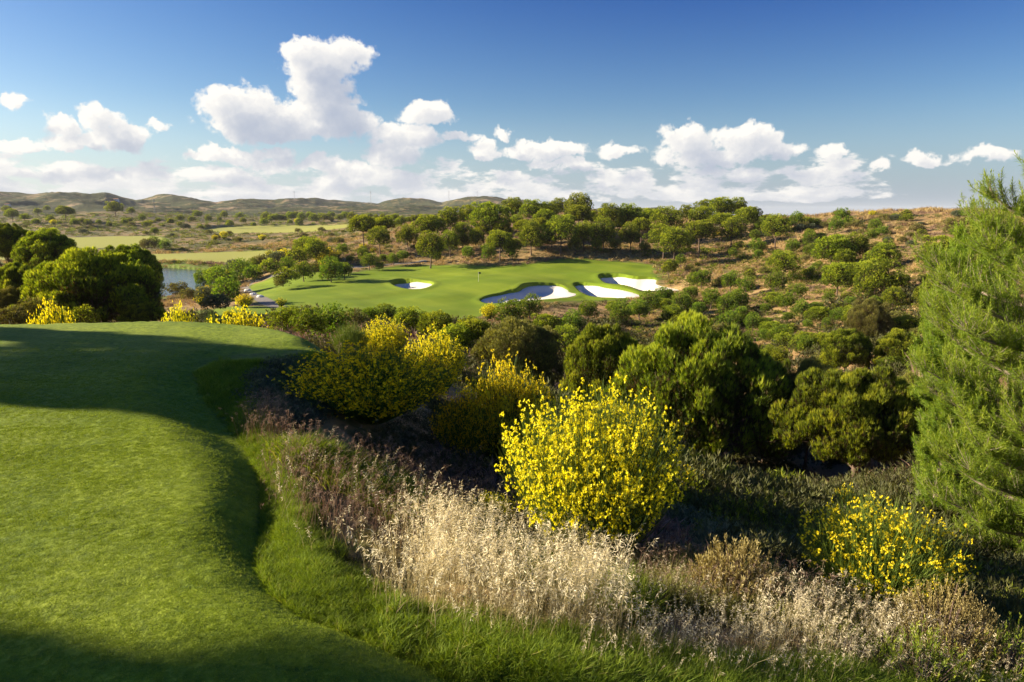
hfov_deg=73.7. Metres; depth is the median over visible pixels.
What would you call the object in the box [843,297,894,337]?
stone pine
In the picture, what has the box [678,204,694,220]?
stone pine
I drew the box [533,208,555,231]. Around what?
stone pine
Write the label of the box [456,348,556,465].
broom bush
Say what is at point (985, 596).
undergrowth
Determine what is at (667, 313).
shrub
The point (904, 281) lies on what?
stone pine
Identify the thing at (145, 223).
stone pine
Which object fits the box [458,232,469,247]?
stone pine
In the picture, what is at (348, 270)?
young pine
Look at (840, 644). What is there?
shrub
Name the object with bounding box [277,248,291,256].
broom bush
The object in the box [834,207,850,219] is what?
young pine
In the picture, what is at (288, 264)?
young pine
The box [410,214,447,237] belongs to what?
stone pine
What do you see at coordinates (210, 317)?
broom bush
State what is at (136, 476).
lawn grass
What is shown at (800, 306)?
young pine
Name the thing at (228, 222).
stone pine
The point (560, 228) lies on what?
stone pine
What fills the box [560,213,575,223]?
stone pine
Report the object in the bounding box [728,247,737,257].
young pine
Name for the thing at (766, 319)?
young pine
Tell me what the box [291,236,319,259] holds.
stone pine
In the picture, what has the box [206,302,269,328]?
broom bush
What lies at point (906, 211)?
shrub
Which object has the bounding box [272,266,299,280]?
shrub
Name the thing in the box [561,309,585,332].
young pine
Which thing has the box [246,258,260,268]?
young pine
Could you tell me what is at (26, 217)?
stone pine
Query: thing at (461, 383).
undergrowth
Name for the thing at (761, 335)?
shrub
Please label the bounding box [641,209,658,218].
stone pine
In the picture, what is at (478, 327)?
bush
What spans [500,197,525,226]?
stone pine
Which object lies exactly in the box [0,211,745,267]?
scrub vegetation
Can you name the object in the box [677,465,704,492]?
broom bush
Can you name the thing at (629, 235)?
stone pine
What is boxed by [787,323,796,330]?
shrub
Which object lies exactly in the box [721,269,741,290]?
young pine
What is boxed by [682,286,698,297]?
young pine
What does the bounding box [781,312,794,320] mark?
young pine
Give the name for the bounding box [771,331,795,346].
shrub
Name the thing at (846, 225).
shrub
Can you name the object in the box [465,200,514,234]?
stone pine
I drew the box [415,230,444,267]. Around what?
stone pine
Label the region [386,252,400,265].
young pine
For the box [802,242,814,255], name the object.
young pine
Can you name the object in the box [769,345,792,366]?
shrub
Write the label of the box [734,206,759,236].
stone pine
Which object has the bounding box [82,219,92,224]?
stone pine
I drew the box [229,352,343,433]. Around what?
silvery herbs
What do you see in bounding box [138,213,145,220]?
young pine
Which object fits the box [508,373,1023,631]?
undergrowth
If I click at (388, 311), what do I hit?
young pine
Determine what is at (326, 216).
stone pine
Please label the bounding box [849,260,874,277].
stone pine
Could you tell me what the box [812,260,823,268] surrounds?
shrub
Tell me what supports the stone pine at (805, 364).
on the ground at (454, 289)
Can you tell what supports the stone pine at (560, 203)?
on the ground at (454, 289)
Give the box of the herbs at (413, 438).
[346,401,511,500]
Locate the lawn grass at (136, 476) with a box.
[0,335,448,681]
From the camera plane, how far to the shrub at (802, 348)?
74.72 m
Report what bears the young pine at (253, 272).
on the ground at (454, 289)
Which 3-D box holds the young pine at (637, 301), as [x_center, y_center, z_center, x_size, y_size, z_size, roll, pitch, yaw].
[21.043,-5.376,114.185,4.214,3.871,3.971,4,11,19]
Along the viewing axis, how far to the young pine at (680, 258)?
174.00 m
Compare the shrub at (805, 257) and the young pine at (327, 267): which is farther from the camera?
the young pine at (327, 267)
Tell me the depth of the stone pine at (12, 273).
70.67 m
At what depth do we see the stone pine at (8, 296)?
59.79 m
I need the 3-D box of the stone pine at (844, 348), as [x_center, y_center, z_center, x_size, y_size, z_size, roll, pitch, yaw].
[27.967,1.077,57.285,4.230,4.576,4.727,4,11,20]
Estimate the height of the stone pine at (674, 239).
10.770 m
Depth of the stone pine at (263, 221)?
766.32 m
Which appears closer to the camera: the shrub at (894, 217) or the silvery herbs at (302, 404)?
the silvery herbs at (302, 404)
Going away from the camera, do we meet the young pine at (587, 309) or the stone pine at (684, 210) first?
the young pine at (587, 309)
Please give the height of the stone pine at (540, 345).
6.084 m
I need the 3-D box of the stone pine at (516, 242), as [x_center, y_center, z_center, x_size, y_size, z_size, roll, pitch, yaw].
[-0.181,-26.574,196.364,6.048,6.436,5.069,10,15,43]
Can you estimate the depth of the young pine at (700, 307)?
114.80 m
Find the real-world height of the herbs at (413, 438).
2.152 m
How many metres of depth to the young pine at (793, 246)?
158.60 m
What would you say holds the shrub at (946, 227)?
on the ground at (454, 289)
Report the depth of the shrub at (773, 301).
111.09 m
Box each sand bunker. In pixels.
[395,282,431,288]
[481,286,575,302]
[575,285,638,297]
[601,277,676,291]
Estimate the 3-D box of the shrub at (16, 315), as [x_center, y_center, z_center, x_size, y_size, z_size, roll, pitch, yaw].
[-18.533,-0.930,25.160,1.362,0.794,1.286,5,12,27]
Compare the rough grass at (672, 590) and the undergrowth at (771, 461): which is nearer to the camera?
the rough grass at (672, 590)
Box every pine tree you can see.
[899,149,1023,561]
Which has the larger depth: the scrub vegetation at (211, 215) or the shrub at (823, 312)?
the scrub vegetation at (211, 215)
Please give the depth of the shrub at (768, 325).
93.76 m
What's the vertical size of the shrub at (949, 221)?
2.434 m
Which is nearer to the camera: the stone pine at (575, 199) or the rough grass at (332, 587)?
the rough grass at (332, 587)
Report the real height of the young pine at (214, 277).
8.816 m
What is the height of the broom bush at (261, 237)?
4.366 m
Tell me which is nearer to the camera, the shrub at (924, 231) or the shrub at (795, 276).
the shrub at (795, 276)
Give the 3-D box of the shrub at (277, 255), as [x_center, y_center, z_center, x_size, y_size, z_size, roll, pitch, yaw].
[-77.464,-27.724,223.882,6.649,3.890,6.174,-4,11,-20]
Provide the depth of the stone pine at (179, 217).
789.16 m
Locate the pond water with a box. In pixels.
[156,268,234,295]
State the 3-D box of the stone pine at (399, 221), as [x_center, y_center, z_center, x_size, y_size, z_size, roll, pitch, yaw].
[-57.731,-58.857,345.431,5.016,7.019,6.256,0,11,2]
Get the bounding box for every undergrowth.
[34,268,1023,472]
[247,319,1023,611]
[393,338,1021,499]
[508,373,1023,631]
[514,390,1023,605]
[877,553,1023,659]
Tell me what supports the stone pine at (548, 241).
on the ground at (454, 289)
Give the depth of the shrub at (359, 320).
44.32 m
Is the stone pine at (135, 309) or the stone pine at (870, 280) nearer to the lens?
the stone pine at (135, 309)
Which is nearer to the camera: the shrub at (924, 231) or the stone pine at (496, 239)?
the shrub at (924, 231)
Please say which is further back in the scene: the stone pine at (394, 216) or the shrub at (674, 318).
the stone pine at (394, 216)
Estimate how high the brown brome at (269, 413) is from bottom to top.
0.669 m
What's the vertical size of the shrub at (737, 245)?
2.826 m
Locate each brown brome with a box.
[218,387,323,441]
[256,408,525,557]
[356,419,643,547]
[579,578,1022,681]
[597,525,911,633]
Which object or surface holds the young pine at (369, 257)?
on the ground at (454, 289)
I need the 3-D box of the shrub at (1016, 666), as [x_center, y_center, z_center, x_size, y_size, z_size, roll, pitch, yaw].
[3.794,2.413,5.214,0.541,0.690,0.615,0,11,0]
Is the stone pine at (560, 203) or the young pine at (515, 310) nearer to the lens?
the young pine at (515, 310)
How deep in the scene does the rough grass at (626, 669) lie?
4.46 m
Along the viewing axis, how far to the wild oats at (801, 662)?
4.73 m
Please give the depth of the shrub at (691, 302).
122.44 m
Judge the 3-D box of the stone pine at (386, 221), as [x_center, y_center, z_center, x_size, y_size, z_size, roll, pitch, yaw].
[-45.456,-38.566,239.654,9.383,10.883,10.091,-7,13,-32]
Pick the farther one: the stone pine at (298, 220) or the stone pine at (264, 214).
the stone pine at (264, 214)
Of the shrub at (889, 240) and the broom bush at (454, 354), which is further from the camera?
the shrub at (889, 240)
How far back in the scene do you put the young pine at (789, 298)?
104.41 m
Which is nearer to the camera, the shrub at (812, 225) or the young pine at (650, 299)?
the young pine at (650, 299)
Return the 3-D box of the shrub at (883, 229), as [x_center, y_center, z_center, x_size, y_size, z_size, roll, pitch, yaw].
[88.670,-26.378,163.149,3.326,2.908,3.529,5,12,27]
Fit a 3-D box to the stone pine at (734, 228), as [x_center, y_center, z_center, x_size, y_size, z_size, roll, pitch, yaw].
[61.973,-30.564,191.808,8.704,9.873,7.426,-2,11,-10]
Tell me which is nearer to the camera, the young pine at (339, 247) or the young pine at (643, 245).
the young pine at (643, 245)
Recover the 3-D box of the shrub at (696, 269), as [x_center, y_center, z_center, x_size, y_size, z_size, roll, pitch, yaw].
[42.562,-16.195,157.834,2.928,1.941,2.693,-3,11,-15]
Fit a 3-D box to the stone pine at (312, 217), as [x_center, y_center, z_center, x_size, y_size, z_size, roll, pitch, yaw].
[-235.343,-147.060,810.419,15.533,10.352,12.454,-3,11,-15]
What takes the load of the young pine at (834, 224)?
on the ground at (454, 289)
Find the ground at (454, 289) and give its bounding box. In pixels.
[0,191,1023,681]
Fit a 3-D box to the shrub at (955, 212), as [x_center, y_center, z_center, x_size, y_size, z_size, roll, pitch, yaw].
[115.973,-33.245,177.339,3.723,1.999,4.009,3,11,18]
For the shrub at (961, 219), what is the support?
on the ground at (454, 289)
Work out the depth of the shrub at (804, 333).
78.53 m
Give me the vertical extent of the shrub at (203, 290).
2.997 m
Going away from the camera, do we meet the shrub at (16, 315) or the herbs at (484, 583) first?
the herbs at (484, 583)
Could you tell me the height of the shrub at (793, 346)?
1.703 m
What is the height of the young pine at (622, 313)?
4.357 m
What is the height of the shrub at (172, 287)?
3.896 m
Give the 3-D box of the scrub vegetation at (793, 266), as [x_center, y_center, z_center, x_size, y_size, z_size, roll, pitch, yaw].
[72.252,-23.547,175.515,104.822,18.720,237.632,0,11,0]
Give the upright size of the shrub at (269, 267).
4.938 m
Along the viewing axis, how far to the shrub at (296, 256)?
198.17 m
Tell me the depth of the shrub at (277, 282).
161.47 m
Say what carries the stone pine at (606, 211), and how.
on the ground at (454, 289)
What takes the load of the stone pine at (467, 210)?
on the ground at (454, 289)
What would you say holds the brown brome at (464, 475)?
on the ground at (454, 289)
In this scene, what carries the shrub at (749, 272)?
on the ground at (454, 289)
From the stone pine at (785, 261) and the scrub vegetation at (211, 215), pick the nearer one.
the stone pine at (785, 261)
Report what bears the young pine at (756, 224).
on the ground at (454, 289)
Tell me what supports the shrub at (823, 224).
on the ground at (454, 289)
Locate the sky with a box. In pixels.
[0,0,1023,214]
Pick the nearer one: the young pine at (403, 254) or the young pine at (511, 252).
the young pine at (511, 252)
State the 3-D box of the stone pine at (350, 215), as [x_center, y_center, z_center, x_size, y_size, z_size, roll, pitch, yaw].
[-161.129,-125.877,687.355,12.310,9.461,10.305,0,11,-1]
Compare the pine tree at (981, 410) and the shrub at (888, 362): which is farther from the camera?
the shrub at (888, 362)
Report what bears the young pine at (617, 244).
on the ground at (454, 289)
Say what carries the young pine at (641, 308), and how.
on the ground at (454, 289)
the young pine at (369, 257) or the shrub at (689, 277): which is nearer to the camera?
the shrub at (689, 277)
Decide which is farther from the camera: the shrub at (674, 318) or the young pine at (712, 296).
the young pine at (712, 296)
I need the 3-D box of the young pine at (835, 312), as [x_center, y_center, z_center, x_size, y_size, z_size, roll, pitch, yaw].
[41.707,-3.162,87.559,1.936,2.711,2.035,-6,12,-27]
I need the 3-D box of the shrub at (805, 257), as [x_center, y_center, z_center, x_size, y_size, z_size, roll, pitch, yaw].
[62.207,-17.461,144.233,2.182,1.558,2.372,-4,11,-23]
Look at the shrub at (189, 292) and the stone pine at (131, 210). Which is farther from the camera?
the stone pine at (131, 210)
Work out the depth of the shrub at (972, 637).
5.39 m
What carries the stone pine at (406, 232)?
on the ground at (454, 289)
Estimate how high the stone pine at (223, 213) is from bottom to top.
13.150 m
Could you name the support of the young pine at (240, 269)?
on the ground at (454, 289)
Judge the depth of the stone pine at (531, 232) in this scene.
197.41 m
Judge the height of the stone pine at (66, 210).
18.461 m
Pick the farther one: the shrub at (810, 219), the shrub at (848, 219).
the shrub at (810, 219)
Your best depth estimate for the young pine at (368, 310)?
55.27 m
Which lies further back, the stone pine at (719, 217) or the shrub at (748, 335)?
the stone pine at (719, 217)
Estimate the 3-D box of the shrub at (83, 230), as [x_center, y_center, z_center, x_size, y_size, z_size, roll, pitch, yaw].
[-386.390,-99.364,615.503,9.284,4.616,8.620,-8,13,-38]
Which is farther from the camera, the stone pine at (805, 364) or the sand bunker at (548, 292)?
the sand bunker at (548, 292)
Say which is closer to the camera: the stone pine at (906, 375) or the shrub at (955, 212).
the stone pine at (906, 375)
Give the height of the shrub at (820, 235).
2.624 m
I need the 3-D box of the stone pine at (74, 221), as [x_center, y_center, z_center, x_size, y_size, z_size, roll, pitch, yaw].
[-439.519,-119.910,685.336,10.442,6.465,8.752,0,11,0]
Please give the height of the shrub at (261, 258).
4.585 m
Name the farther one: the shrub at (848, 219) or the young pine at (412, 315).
the shrub at (848, 219)
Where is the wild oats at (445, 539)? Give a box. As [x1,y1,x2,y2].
[343,467,664,645]
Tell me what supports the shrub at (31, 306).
on the ground at (454, 289)
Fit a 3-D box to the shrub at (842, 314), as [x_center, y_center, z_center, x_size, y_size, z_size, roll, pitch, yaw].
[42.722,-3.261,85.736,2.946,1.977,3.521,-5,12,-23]
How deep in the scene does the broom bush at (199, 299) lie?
146.51 m
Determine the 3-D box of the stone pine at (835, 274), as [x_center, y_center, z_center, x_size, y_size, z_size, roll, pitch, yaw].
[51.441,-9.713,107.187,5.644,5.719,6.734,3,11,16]
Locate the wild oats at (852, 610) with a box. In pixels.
[729,558,989,668]
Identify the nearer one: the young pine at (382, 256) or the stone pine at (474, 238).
the young pine at (382, 256)
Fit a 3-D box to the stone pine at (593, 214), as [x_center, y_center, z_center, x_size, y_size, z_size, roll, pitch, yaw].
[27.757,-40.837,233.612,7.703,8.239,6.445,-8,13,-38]
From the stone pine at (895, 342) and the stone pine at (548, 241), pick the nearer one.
the stone pine at (895, 342)
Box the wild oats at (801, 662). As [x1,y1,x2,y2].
[557,583,1023,681]
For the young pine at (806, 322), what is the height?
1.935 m
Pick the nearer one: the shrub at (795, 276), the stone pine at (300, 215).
the shrub at (795, 276)
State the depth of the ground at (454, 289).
8.73 m
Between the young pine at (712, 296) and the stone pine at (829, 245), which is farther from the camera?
the stone pine at (829, 245)
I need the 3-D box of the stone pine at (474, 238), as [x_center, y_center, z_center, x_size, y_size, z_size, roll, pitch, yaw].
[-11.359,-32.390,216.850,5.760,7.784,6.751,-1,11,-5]
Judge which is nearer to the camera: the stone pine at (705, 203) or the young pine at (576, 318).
the young pine at (576, 318)
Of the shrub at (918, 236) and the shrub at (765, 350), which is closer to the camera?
the shrub at (765, 350)
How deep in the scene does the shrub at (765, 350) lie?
77.08 m
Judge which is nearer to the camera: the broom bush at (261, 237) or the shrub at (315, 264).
the shrub at (315, 264)
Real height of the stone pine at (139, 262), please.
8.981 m
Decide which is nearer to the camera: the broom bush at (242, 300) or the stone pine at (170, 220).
the broom bush at (242, 300)
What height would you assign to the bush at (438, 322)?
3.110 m
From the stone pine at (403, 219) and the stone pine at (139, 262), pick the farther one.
the stone pine at (403, 219)
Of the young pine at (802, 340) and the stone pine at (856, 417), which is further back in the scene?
the young pine at (802, 340)
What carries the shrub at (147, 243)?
on the ground at (454, 289)
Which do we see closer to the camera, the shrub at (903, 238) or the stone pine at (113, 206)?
the shrub at (903, 238)
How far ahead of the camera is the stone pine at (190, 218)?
848.47 m
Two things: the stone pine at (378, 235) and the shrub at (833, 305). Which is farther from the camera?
the stone pine at (378, 235)
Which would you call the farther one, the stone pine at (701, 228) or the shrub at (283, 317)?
the stone pine at (701, 228)
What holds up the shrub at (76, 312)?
on the ground at (454, 289)
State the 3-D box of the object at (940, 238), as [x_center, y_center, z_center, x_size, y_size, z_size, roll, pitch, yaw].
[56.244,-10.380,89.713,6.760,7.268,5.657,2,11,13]
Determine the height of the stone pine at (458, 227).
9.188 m
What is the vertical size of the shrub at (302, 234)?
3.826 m
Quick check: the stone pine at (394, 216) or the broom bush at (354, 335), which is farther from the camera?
the stone pine at (394, 216)
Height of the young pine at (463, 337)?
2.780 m
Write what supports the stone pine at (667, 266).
on the ground at (454, 289)
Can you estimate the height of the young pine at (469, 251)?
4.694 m
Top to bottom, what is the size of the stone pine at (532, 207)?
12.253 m
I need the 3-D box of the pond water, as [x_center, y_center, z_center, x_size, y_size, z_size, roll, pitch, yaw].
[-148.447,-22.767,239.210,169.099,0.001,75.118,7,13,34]
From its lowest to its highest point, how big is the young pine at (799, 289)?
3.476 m
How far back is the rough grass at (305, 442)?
7.46 m
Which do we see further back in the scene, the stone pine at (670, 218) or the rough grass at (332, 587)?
the stone pine at (670, 218)
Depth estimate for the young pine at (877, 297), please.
87.25 m
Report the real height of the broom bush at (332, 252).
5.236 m
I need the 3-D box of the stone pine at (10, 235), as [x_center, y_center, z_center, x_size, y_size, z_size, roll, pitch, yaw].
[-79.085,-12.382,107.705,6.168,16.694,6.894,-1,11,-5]
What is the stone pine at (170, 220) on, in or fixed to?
on the ground at (454, 289)
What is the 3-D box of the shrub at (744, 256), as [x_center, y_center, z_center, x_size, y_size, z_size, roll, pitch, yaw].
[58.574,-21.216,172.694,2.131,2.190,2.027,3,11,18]
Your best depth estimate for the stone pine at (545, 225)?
204.84 m
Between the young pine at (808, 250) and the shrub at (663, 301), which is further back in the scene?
the young pine at (808, 250)
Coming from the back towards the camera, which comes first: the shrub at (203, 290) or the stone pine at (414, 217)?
the stone pine at (414, 217)
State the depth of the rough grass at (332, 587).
5.13 m
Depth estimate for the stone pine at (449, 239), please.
208.06 m
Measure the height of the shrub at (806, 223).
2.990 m
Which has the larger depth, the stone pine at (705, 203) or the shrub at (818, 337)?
the stone pine at (705, 203)
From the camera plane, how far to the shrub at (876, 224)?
177.62 m
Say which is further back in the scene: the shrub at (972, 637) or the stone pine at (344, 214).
the stone pine at (344, 214)
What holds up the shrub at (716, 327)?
on the ground at (454, 289)
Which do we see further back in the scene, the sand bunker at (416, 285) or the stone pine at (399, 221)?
the stone pine at (399, 221)
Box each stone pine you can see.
[0,216,28,266]
[0,255,43,291]
[0,285,27,324]
[1,205,12,212]
[3,208,19,220]
[7,246,165,323]
[10,227,77,267]
[19,213,31,220]
[31,218,40,223]
[32,208,42,212]
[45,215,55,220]
[55,205,76,220]
[69,218,80,224]
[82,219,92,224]
[96,242,164,289]
[103,201,123,216]
[116,294,156,321]
[121,253,154,296]
[125,207,135,214]
[140,221,151,225]
[166,218,174,222]
[175,215,184,220]
[187,216,196,220]
[191,210,202,215]
[204,214,211,220]
[220,210,227,218]
[225,220,234,224]
[236,212,244,216]
[259,218,268,223]
[260,211,272,221]
[267,214,277,219]
[278,214,286,219]
[285,211,296,218]
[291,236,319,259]
[295,217,302,224]
[296,212,306,219]
[301,237,331,261]
[307,213,319,220]
[320,213,329,219]
[334,214,343,218]
[341,212,348,217]
[346,211,355,219]
[346,214,377,244]
[364,225,394,254]
[374,216,396,244]
[390,213,400,219]
[393,218,402,225]
[394,223,418,250]
[398,215,406,223]
[409,215,417,220]
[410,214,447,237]
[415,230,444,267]
[434,206,466,229]
[441,229,460,256]
[449,221,472,247]
[458,204,480,225]
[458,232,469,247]
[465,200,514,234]
[468,228,484,250]
[469,316,563,385]
[474,222,492,248]
[485,229,512,261]
[490,221,513,251]
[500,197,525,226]
[502,238,521,249]
[510,214,522,232]
[512,218,529,231]
[517,198,549,219]
[518,218,544,255]
[530,217,547,230]
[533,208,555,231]
[538,232,555,251]
[541,214,579,254]
[541,220,556,247]
[543,201,560,214]
[551,197,566,218]
[558,322,641,410]
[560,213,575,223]
[563,192,596,212]
[563,204,591,222]
[567,236,582,253]
[574,220,592,248]
[585,210,598,221]
[587,216,617,249]
[592,202,624,222]
[601,308,795,457]
[612,219,628,229]
[613,203,645,223]
[617,221,642,249]
[631,217,652,242]
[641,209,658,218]
[642,223,675,258]
[648,205,689,227]
[652,226,694,259]
[661,261,676,277]
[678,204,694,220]
[685,219,718,253]
[687,205,716,240]
[693,199,709,207]
[707,211,733,241]
[708,196,736,228]
[716,215,748,247]
[727,197,747,212]
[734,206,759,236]
[737,386,771,461]
[749,206,762,216]
[760,213,794,247]
[764,250,806,285]
[768,365,937,479]
[781,355,832,469]
[782,358,790,379]
[810,234,857,263]
[819,328,872,372]
[820,262,858,295]
[828,248,858,263]
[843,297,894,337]
[845,231,872,256]
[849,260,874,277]
[850,256,902,296]
[859,243,902,266]
[868,327,931,365]
[879,286,906,307]
[888,273,916,287]
[898,372,938,414]
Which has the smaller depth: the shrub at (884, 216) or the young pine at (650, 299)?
the young pine at (650, 299)
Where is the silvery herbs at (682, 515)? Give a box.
[659,488,821,557]
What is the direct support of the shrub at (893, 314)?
on the ground at (454, 289)
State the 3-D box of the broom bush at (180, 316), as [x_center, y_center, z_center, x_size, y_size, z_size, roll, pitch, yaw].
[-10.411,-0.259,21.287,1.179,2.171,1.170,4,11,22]
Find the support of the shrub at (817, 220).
on the ground at (454, 289)
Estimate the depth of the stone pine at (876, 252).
112.73 m
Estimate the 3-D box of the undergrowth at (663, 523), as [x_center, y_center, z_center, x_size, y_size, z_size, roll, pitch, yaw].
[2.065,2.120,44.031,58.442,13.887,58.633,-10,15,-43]
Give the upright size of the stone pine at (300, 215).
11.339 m
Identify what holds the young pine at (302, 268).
on the ground at (454, 289)
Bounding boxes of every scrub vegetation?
[0,211,393,235]
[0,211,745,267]
[0,213,754,252]
[155,232,392,276]
[541,293,922,382]
[630,245,947,362]
[658,213,1020,369]
[725,212,1014,251]
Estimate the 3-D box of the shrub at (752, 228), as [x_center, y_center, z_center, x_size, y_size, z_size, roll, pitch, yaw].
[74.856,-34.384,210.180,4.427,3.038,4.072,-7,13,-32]
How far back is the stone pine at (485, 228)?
214.62 m
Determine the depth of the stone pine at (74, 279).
59.37 m
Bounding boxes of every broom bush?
[26,295,77,323]
[161,300,194,321]
[192,293,209,305]
[204,309,216,322]
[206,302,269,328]
[222,310,233,317]
[234,294,253,307]
[258,234,266,239]
[266,335,462,424]
[276,298,286,305]
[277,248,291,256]
[322,247,338,260]
[330,320,371,356]
[361,313,411,359]
[399,324,470,395]
[428,389,500,458]
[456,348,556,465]
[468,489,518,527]
[480,302,498,318]
[492,371,701,563]
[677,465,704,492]
[793,484,979,614]
[830,483,863,505]
[868,210,876,214]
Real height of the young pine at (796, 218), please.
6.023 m
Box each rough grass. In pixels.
[192,349,339,443]
[226,399,776,681]
[244,428,685,630]
[368,585,1023,681]
[601,538,1023,668]
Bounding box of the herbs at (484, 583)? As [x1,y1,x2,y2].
[284,442,1013,664]
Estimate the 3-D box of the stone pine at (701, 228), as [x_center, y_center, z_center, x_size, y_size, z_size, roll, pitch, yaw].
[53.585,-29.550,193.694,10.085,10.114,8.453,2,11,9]
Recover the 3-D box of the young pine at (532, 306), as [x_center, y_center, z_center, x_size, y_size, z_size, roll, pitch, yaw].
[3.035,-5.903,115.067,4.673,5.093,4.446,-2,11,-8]
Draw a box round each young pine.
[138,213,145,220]
[149,227,159,233]
[149,236,160,247]
[159,238,172,249]
[193,268,211,284]
[202,264,238,291]
[202,266,226,281]
[210,275,240,301]
[228,257,252,281]
[242,264,262,281]
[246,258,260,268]
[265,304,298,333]
[279,256,294,270]
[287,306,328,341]
[290,260,315,281]
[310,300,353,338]
[318,255,343,281]
[335,243,350,255]
[335,262,353,278]
[345,255,352,262]
[356,244,370,258]
[359,252,378,269]
[361,307,378,321]
[371,303,397,321]
[373,260,383,269]
[379,254,388,260]
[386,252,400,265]
[390,306,429,333]
[397,250,410,262]
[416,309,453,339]
[429,253,441,260]
[437,322,476,350]
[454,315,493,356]
[462,245,473,256]
[481,242,496,260]
[492,296,528,321]
[505,244,519,259]
[518,291,543,318]
[530,313,565,328]
[551,323,579,352]
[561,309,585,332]
[577,300,599,318]
[589,238,602,252]
[607,300,631,323]
[609,237,621,250]
[627,298,649,318]
[629,302,647,318]
[638,240,651,252]
[638,289,660,315]
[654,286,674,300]
[667,259,678,267]
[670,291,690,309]
[675,254,686,266]
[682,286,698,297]
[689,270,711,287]
[690,301,708,312]
[701,287,719,309]
[716,290,739,314]
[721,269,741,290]
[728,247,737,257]
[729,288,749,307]
[735,306,749,315]
[736,275,756,293]
[743,311,760,330]
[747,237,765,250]
[749,229,760,238]
[752,216,766,230]
[752,249,764,257]
[758,316,769,326]
[759,303,773,313]
[763,270,789,291]
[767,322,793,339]
[773,291,798,311]
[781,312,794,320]
[785,237,799,252]
[788,210,805,225]
[789,282,807,299]
[790,298,812,321]
[796,334,813,349]
[800,230,816,243]
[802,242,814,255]
[802,318,813,330]
[811,301,823,309]
[821,291,835,301]
[821,317,831,326]
[827,216,844,230]
[829,306,844,320]
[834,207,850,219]
[843,295,855,304]
[868,296,882,302]
[911,278,960,308]
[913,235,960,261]
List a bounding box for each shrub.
[0,296,59,323]
[0,306,28,323]
[64,304,100,322]
[78,228,88,232]
[139,238,156,248]
[161,281,188,294]
[178,287,198,298]
[180,223,190,227]
[193,286,216,297]
[198,309,218,319]
[199,293,230,309]
[225,259,244,270]
[251,254,274,264]
[254,258,281,274]
[266,251,285,261]
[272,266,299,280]
[273,278,290,286]
[284,246,311,261]
[298,232,308,236]
[306,261,321,272]
[332,237,343,242]
[339,307,368,327]
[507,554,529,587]
[604,301,618,310]
[610,298,631,313]
[654,298,670,309]
[661,303,683,322]
[670,315,678,322]
[671,294,693,307]
[683,264,694,271]
[684,271,697,285]
[685,532,791,610]
[691,267,700,272]
[711,321,732,332]
[712,276,724,286]
[715,309,742,325]
[731,240,746,249]
[733,315,748,326]
[739,254,747,259]
[742,329,754,339]
[743,269,756,276]
[749,225,759,231]
[753,327,769,340]
[758,321,780,332]
[759,266,769,272]
[759,348,770,357]
[760,344,774,351]
[763,292,782,302]
[765,331,773,340]
[768,294,785,305]
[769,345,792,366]
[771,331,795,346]
[787,270,802,280]
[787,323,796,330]
[787,337,803,350]
[793,331,814,341]
[794,338,818,351]
[796,224,809,230]
[797,221,811,229]
[800,255,812,261]
[802,266,819,280]
[803,306,831,319]
[803,622,880,664]
[805,217,814,223]
[808,223,817,228]
[811,218,821,225]
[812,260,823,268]
[812,332,828,348]
[817,232,826,238]
[819,222,828,226]
[830,301,846,308]
[838,304,856,312]
[840,222,851,228]
[840,307,850,320]
[841,291,854,300]
[844,215,854,222]
[849,218,863,226]
[864,227,881,237]
[865,615,984,681]
[867,218,882,228]
[876,225,888,234]
[876,355,904,368]
[878,213,891,219]
[878,238,895,249]
[881,573,1018,680]
[888,315,923,330]
[889,214,900,219]
[890,310,903,317]
[897,237,907,241]
[898,213,913,220]
[900,209,912,215]
[903,231,914,237]
[909,223,926,231]
[914,228,927,234]
[915,233,930,240]
[940,218,957,226]
[943,224,953,230]
[949,210,965,215]
[958,217,969,223]
[965,612,1023,681]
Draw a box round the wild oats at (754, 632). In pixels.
[598,541,825,662]
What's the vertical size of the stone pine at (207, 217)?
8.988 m
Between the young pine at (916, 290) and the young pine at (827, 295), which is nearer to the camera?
the young pine at (916, 290)
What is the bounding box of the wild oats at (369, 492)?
[263,422,531,571]
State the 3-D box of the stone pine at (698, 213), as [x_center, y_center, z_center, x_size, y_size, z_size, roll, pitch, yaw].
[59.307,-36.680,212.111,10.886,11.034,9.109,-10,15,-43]
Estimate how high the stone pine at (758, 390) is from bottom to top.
5.706 m
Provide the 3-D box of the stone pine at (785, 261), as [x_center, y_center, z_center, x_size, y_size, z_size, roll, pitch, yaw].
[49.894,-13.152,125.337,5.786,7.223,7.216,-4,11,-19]
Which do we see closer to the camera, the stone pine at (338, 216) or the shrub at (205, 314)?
the shrub at (205, 314)
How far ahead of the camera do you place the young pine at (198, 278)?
210.06 m
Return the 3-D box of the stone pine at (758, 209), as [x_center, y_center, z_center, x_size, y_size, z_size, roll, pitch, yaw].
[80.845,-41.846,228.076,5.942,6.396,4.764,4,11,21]
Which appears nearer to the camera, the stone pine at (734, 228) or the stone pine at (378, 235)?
the stone pine at (734, 228)
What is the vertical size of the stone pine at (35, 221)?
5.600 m

